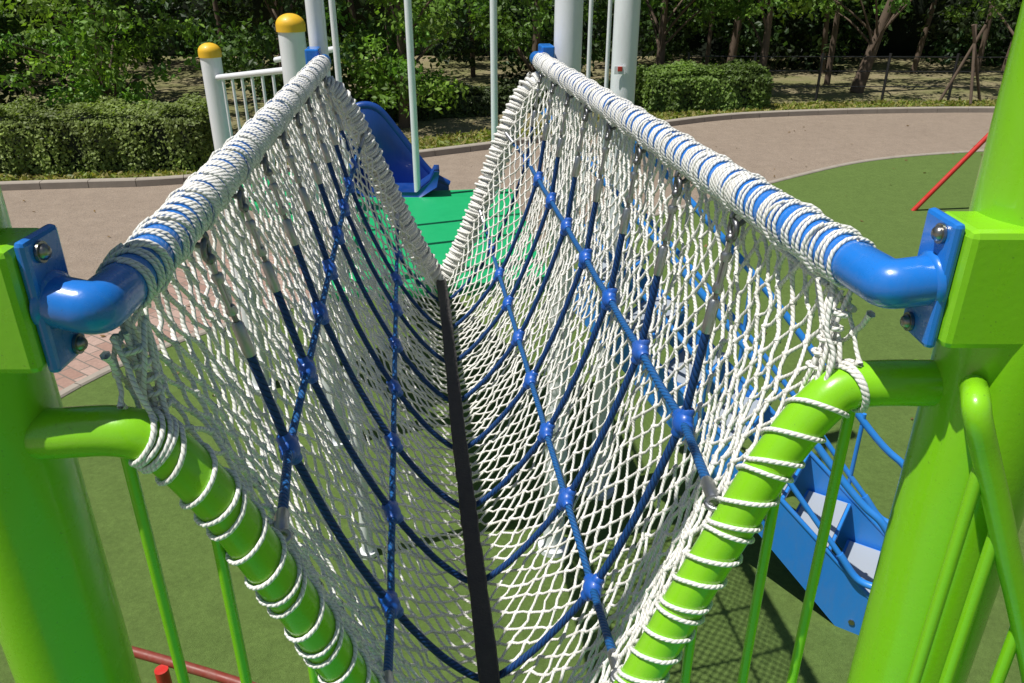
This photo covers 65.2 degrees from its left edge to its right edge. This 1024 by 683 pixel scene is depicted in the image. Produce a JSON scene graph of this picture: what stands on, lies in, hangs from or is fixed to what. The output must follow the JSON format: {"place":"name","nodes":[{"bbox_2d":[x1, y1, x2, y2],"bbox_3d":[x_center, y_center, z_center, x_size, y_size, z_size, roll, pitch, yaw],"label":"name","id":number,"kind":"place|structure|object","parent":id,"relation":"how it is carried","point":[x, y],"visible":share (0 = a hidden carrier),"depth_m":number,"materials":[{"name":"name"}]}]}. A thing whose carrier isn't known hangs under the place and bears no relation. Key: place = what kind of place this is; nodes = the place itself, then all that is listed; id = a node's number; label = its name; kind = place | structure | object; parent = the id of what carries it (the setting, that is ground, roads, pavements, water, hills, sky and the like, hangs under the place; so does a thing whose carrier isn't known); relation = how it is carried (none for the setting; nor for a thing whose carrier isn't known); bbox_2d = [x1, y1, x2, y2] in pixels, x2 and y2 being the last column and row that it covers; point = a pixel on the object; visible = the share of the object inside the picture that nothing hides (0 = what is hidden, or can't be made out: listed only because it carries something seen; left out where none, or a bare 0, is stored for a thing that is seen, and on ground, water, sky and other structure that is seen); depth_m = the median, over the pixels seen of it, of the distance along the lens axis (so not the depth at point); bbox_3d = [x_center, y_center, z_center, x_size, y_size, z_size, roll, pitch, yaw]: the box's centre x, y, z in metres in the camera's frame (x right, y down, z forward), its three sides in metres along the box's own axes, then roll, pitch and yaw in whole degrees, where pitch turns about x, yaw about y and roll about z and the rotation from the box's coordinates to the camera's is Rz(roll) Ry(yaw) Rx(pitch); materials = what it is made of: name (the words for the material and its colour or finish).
{"place":"outdoors","nodes":[
{"label":"outdoors","id":0,"kind":"place"},
{"bbox_2d":[54,249,330,390],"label":"brick pavement","id":1,"kind":"structure","parent":0,"point":[88,361],"depth_m":6.64,"materials":[{"name":"pink brick"}]},
{"bbox_2d":[233,172,343,227],"bbox_3d":[-1.320,-0.934,5.108,0.750,0.060,1.000,-23,34,-39],"label":"platform step","id":2,"kind":"object","parent":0,"point":[256,205],"depth_m":4.87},
{"bbox_2d":[2,113,992,279],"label":"path","id":3,"kind":"structure","parent":0,"point":[764,147],"depth_m":11.90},
{"bbox_2d":[0,54,1003,180],"bbox_3d":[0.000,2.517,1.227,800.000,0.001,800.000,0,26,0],"label":"ground","id":4,"kind":"structure","parent":0,"point":[190,80],"depth_m":19.00,"materials":[{"name":"brown plant"}]},
{"bbox_2d":[0,1,30,82],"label":"tree","id":5,"kind":"object","parent":4,"relation":"on","point":[7,63],"visible":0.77,"depth_m":13.36,"materials":[{"name":"green plant"}]},
{"bbox_2d":[0,0,176,102],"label":"tree","id":6,"kind":"object","parent":4,"relation":"on","point":[155,58],"visible":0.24,"depth_m":14.74,"materials":[{"name":"green plant"}]},
{"bbox_2d":[0,0,211,106],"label":"tree","id":7,"kind":"object","parent":4,"relation":"on","point":[97,51],"visible":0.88,"depth_m":11.79,"materials":[{"name":"green plant"}]},
{"bbox_2d":[0,91,214,176],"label":"hedge","id":8,"kind":"object","parent":4,"relation":"on","point":[113,134],"visible":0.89,"depth_m":10.96,"materials":[{"name":"green plant"}]},
{"bbox_2d":[188,0,396,100],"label":"tree","id":9,"kind":"object","parent":4,"relation":"on","point":[240,61],"visible":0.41,"depth_m":13.31,"materials":[{"name":"green plant"}]},
{"bbox_2d":[307,0,477,127],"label":"tree","id":10,"kind":"object","parent":4,"relation":"on","point":[433,83],"visible":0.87,"depth_m":13.37,"materials":[{"name":"green plant"}]},
{"bbox_2d":[347,77,610,121],"bbox_3d":[-0.628,-4.711,15.378,5.916,0.637,1.211,-9,28,-19],"label":"hedge","id":11,"kind":"object","parent":4,"relation":"on","point":[478,100],"visible":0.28,"depth_m":14.96,"materials":[{"name":"green plant"}]},
{"bbox_2d":[0,106,994,190],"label":"kerb","id":12,"kind":"structure","parent":4,"relation":"on","point":[106,182],"depth_m":12.49,"materials":[{"name":"concrete"}]},
{"bbox_2d":[0,97,996,180],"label":"dry grass","id":13,"kind":"structure","parent":4,"relation":"on","point":[450,139],"depth_m":13.64,"materials":[{"name":"green plant"}]},
{"bbox_2d":[0,0,1020,104],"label":"woodland","id":14,"kind":"object","parent":4,"relation":"on","point":[955,30],"depth_m":20.04,"materials":[{"name":"green plant"}]},
{"bbox_2d":[461,0,602,76],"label":"tree","id":15,"kind":"object","parent":4,"relation":"on","point":[505,33],"visible":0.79,"depth_m":15.29,"materials":[{"name":"green plant"}]},
{"bbox_2d":[613,0,741,65],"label":"tree","id":16,"kind":"object","parent":4,"relation":"on","point":[707,7],"visible":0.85,"depth_m":16.88,"materials":[{"name":"green plant"}]},
{"bbox_2d":[634,58,774,113],"bbox_3d":[3.691,-5.079,15.766,2.724,0.947,1.487,-4,26,-9],"label":"hedge","id":17,"kind":"object","parent":4,"relation":"on","point":[680,85],"visible":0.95,"depth_m":15.31,"materials":[{"name":"green plant"}]},
{"bbox_2d":[715,0,820,68],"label":"tree","id":18,"kind":"object","parent":4,"relation":"on","point":[744,8],"visible":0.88,"depth_m":16.32,"materials":[{"name":"green plant"}]},
{"bbox_2d":[687,52,1007,100],"bbox_3d":[9.675,-5.367,16.308,12.209,0.950,0.056,1,26,2],"label":"park fence","id":19,"kind":"object","parent":4,"relation":"on","point":[887,71],"visible":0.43,"depth_m":16.29,"materials":[{"name":"metal"}]},
{"bbox_2d":[794,0,912,92],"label":"tree","id":20,"kind":"object","parent":4,"relation":"on","point":[885,21],"visible":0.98,"depth_m":17.22,"materials":[{"name":"green plant"}]},
{"bbox_2d":[938,24,986,103],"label":"tree support stakes","id":21,"kind":"object","parent":4,"relation":"on","point":[973,47],"visible":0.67,"depth_m":16.00,"materials":[{"name":"brown wood"}]},
{"bbox_2d":[940,0,1021,35],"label":"tree","id":22,"kind":"object","parent":4,"relation":"on","point":[994,8],"visible":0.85,"depth_m":16.76,"materials":[{"name":"green plant"}]},
{"bbox_2d":[0,152,1023,682],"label":"turf","id":23,"kind":"structure","parent":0,"point":[868,202],"depth_m":4.41,"materials":[{"name":"green plant"}]},
{"bbox_2d":[0,186,141,682],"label":"playground post","id":24,"kind":"object","parent":23,"relation":"on","point":[61,618],"visible":0.98,"depth_m":0.87,"materials":[{"name":"paint"}]},
{"bbox_2d":[29,46,330,334],"bbox_3d":[-0.569,-0.532,1.884,0.086,0.142,2.500,-3,26,-6],"label":"blue handrail","id":25,"kind":"object","parent":24,"relation":"attached to","point":[111,296],"visible":0.47,"depth_m":0.77,"materials":[{"name":"paint"}]},
{"bbox_2d":[95,55,330,312],"bbox_3d":[-0.552,-0.537,1.883,0.070,0.114,2.313,-3,26,-6],"label":"rope wrapping","id":26,"kind":"object","parent":25,"relation":"attached to","point":[294,94],"visible":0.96,"depth_m":1.17,"materials":[{"name":"white fabric"}]},
{"bbox_2d":[24,405,378,682],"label":"guard rail","id":27,"kind":"object","parent":24,"relation":"attached to","point":[123,435],"visible":0.78,"depth_m":0.89,"materials":[{"name":"metal"}]},
{"bbox_2d":[109,315,385,682],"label":"rope lashing","id":28,"kind":"object","parent":27,"relation":"attached to","point":[142,387],"visible":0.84,"depth_m":0.86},
{"bbox_2d":[132,646,255,682],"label":"balance bar","id":29,"kind":"object","parent":23,"relation":"on","point":[161,670],"visible":0.33,"depth_m":2.85,"materials":[{"name":"red paint"}]},
{"bbox_2d":[198,43,271,392],"bbox_3d":[-1.780,-0.709,5.195,0.180,2.320,0.180,0,26,0],"label":"playground post","id":30,"kind":"object","parent":23,"relation":"on","point":[209,55],"visible":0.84,"depth_m":4.82,"materials":[{"name":"white metal"}]},
{"bbox_2d":[329,188,548,301],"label":"platform deck","id":31,"kind":"structure","parent":30,"relation":"on","point":[438,215],"depth_m":4.14,"materials":[{"name":"green plastic"}]},
{"bbox_2d":[215,67,297,202],"bbox_3d":[-1.442,-1.167,4.582,0.034,0.873,0.977,-23,34,-39],"label":"safety railing","id":32,"kind":"object","parent":31,"relation":"on","point":[272,72],"visible":0.31,"depth_m":4.53,"materials":[{"name":"white metal"}]},
{"bbox_2d":[273,46,340,177],"bbox_3d":[-1.250,-1.391,4.996,0.714,0.913,0.034,24,35,39],"label":"safety railing","id":33,"kind":"object","parent":31,"relation":"on","point":[278,59],"visible":0.11,"depth_m":5.01,"materials":[{"name":"white metal"}]},
{"bbox_2d":[321,0,358,241],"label":"pole","id":34,"kind":"object","parent":31,"relation":"on","point":[335,40],"visible":0.19,"depth_m":3.69,"materials":[{"name":"white metal"}]},
{"bbox_2d":[404,0,497,193],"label":"slide portal frame","id":35,"kind":"object","parent":31,"relation":"on","point":[412,81],"visible":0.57,"depth_m":4.45,"materials":[{"name":"white paint"}]},
{"bbox_2d":[275,13,350,448],"bbox_3d":[-1.105,-0.494,4.521,0.198,2.524,0.198,0,26,0],"label":"playground post","id":36,"kind":"object","parent":23,"relation":"on","point":[290,28],"visible":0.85,"depth_m":4.02,"materials":[{"name":"white metal"}]},
{"bbox_2d":[305,0,376,559],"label":"playground post","id":37,"kind":"object","parent":23,"relation":"on","point":[315,24],"visible":0.34,"depth_m":3.29,"materials":[{"name":"white metal"}]},
{"bbox_2d":[327,79,437,276],"bbox_3d":[-0.531,-0.619,3.193,0.491,0.865,0.060,-3,26,-6],"label":"guard rail","id":38,"kind":"object","parent":37,"relation":"attached to","point":[365,132],"visible":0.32,"depth_m":3.12,"materials":[{"name":"white paint"}]},
{"bbox_2d":[325,75,444,287],"bbox_3d":[-0.503,-0.610,3.199,0.458,0.887,0.110,-3,26,-6],"label":"rope wrapping","id":39,"kind":"object","parent":38,"relation":"attached to","point":[430,261],"visible":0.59,"depth_m":3.16,"materials":[{"name":"white fabric"}]},
{"bbox_2d":[337,101,450,306],"bbox_3d":[-0.803,-0.908,5.959,0.672,2.007,2.372,-3,26,-5],"label":"blue slide","id":40,"kind":"object","parent":23,"relation":"on","point":[393,142],"visible":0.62,"depth_m":4.82,"materials":[{"name":"plastic"}]},
{"bbox_2d":[59,149,983,398],"bbox_3d":[0.271,2.804,0.604,11.373,0.030,37.382,13,29,25],"label":"turf edging","id":41,"kind":"object","parent":23,"relation":"on","point":[71,388],"visible":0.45,"depth_m":8.52,"materials":[{"name":"concrete"}]},
{"bbox_2d":[538,0,582,557],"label":"playground post","id":42,"kind":"object","parent":23,"relation":"on","point":[568,20],"visible":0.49,"depth_m":3.37,"materials":[{"name":"white metal"}]},
{"bbox_2d":[444,76,549,283],"bbox_3d":[-0.071,-0.643,3.243,0.491,0.865,0.060,-3,26,-6],"label":"guard rail","id":43,"kind":"object","parent":42,"relation":"attached to","point":[528,89],"visible":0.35,"depth_m":3.20,"materials":[{"name":"white paint"}]},
{"bbox_2d":[437,71,543,283],"bbox_3d":[-0.099,-0.633,3.245,0.459,0.887,0.106,-3,26,-6],"label":"rope wrapping","id":44,"kind":"object","parent":43,"relation":"attached to","point":[496,148],"visible":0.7,"depth_m":3.20,"materials":[{"name":"white fabric"}]},
{"bbox_2d":[575,0,611,262],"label":"safety railing","id":45,"kind":"object","parent":42,"relation":"attached to","point":[589,44],"visible":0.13,"depth_m":3.35,"materials":[{"name":"white metal"}]},
{"bbox_2d":[585,0,640,500],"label":"playground post","id":46,"kind":"object","parent":23,"relation":"on","point":[625,32],"visible":0.41,"depth_m":3.56,"materials":[{"name":"white metal"}]},
{"bbox_2d":[614,66,625,73],"bbox_3d":[0.475,-1.194,3.519,0.050,0.035,0.007,0,26,0],"label":"warning label","id":47,"kind":"object","parent":46,"relation":"attached to","point":[619,69],"visible":1,"depth_m":3.52,"materials":[{"name":"white paint"}]},
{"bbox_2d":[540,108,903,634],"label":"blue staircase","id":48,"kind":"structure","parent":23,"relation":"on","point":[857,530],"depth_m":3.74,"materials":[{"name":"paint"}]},
{"bbox_2d":[847,0,1023,682],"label":"playground post","id":49,"kind":"object","parent":23,"relation":"on","point":[972,323],"visible":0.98,"depth_m":0.88,"materials":[{"name":"paint"}]},
{"bbox_2d":[530,43,946,308],"bbox_3d":[0.260,-0.567,1.954,0.086,0.142,2.547,-3,26,-6],"label":"blue handrail","id":50,"kind":"object","parent":49,"relation":"attached to","point":[870,274],"visible":0.48,"depth_m":0.84,"materials":[{"name":"paint"}]},
{"bbox_2d":[99,71,874,682],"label":"climbing net","id":51,"kind":"object","parent":50,"relation":"hanging from","point":[245,467],"visible":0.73,"depth_m":1.64,"materials":[{"name":"white fabric"}]},
{"bbox_2d":[436,279,500,682],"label":"walking strap","id":52,"kind":"object","parent":51,"relation":"on","point":[486,650],"visible":1,"depth_m":1.94,"materials":[{"name":"rubber"}]},
{"bbox_2d":[195,71,745,682],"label":"blue rope lattice","id":53,"kind":"object","parent":51,"relation":"attached to","point":[291,455],"visible":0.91,"depth_m":1.72,"materials":[{"name":"fabric"}]},
{"bbox_2d":[533,52,875,288],"bbox_3d":[0.247,-0.563,1.936,0.070,0.115,2.296,-3,26,-6],"label":"rope wrapping","id":54,"kind":"object","parent":50,"relation":"attached to","point":[614,115],"visible":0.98,"depth_m":1.27,"materials":[{"name":"white fabric"}]},
{"bbox_2d":[613,359,942,682],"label":"guard rail","id":55,"kind":"object","parent":49,"relation":"attached to","point":[904,382],"visible":0.78,"depth_m":0.98,"materials":[{"name":"metal"}]},
{"bbox_2d":[614,277,869,682],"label":"rope lashing","id":56,"kind":"object","parent":55,"relation":"attached to","point":[829,348],"visible":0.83,"depth_m":0.95,"materials":[{"name":"white fabric"}]},
{"bbox_2d":[906,375,1023,682],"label":"side railing","id":57,"kind":"object","parent":49,"relation":"attached to","point":[987,482],"visible":1,"depth_m":0.89,"materials":[{"name":"metal"}]},
{"bbox_2d":[911,133,987,210],"bbox_3d":[6.500,-1.861,7.604,3.444,2.310,3.700,0,26,0],"label":"pole","id":58,"kind":"object","parent":23,"relation":"on","point":[949,174],"visible":0.63,"depth_m":9.37,"materials":[{"name":"red metal"}]},
{"bbox_2d":[3,0,1021,58],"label":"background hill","id":59,"kind":"structure","parent":0,"point":[899,42],"depth_m":23.52,"materials":[{"name":"green plant"}]}
]}

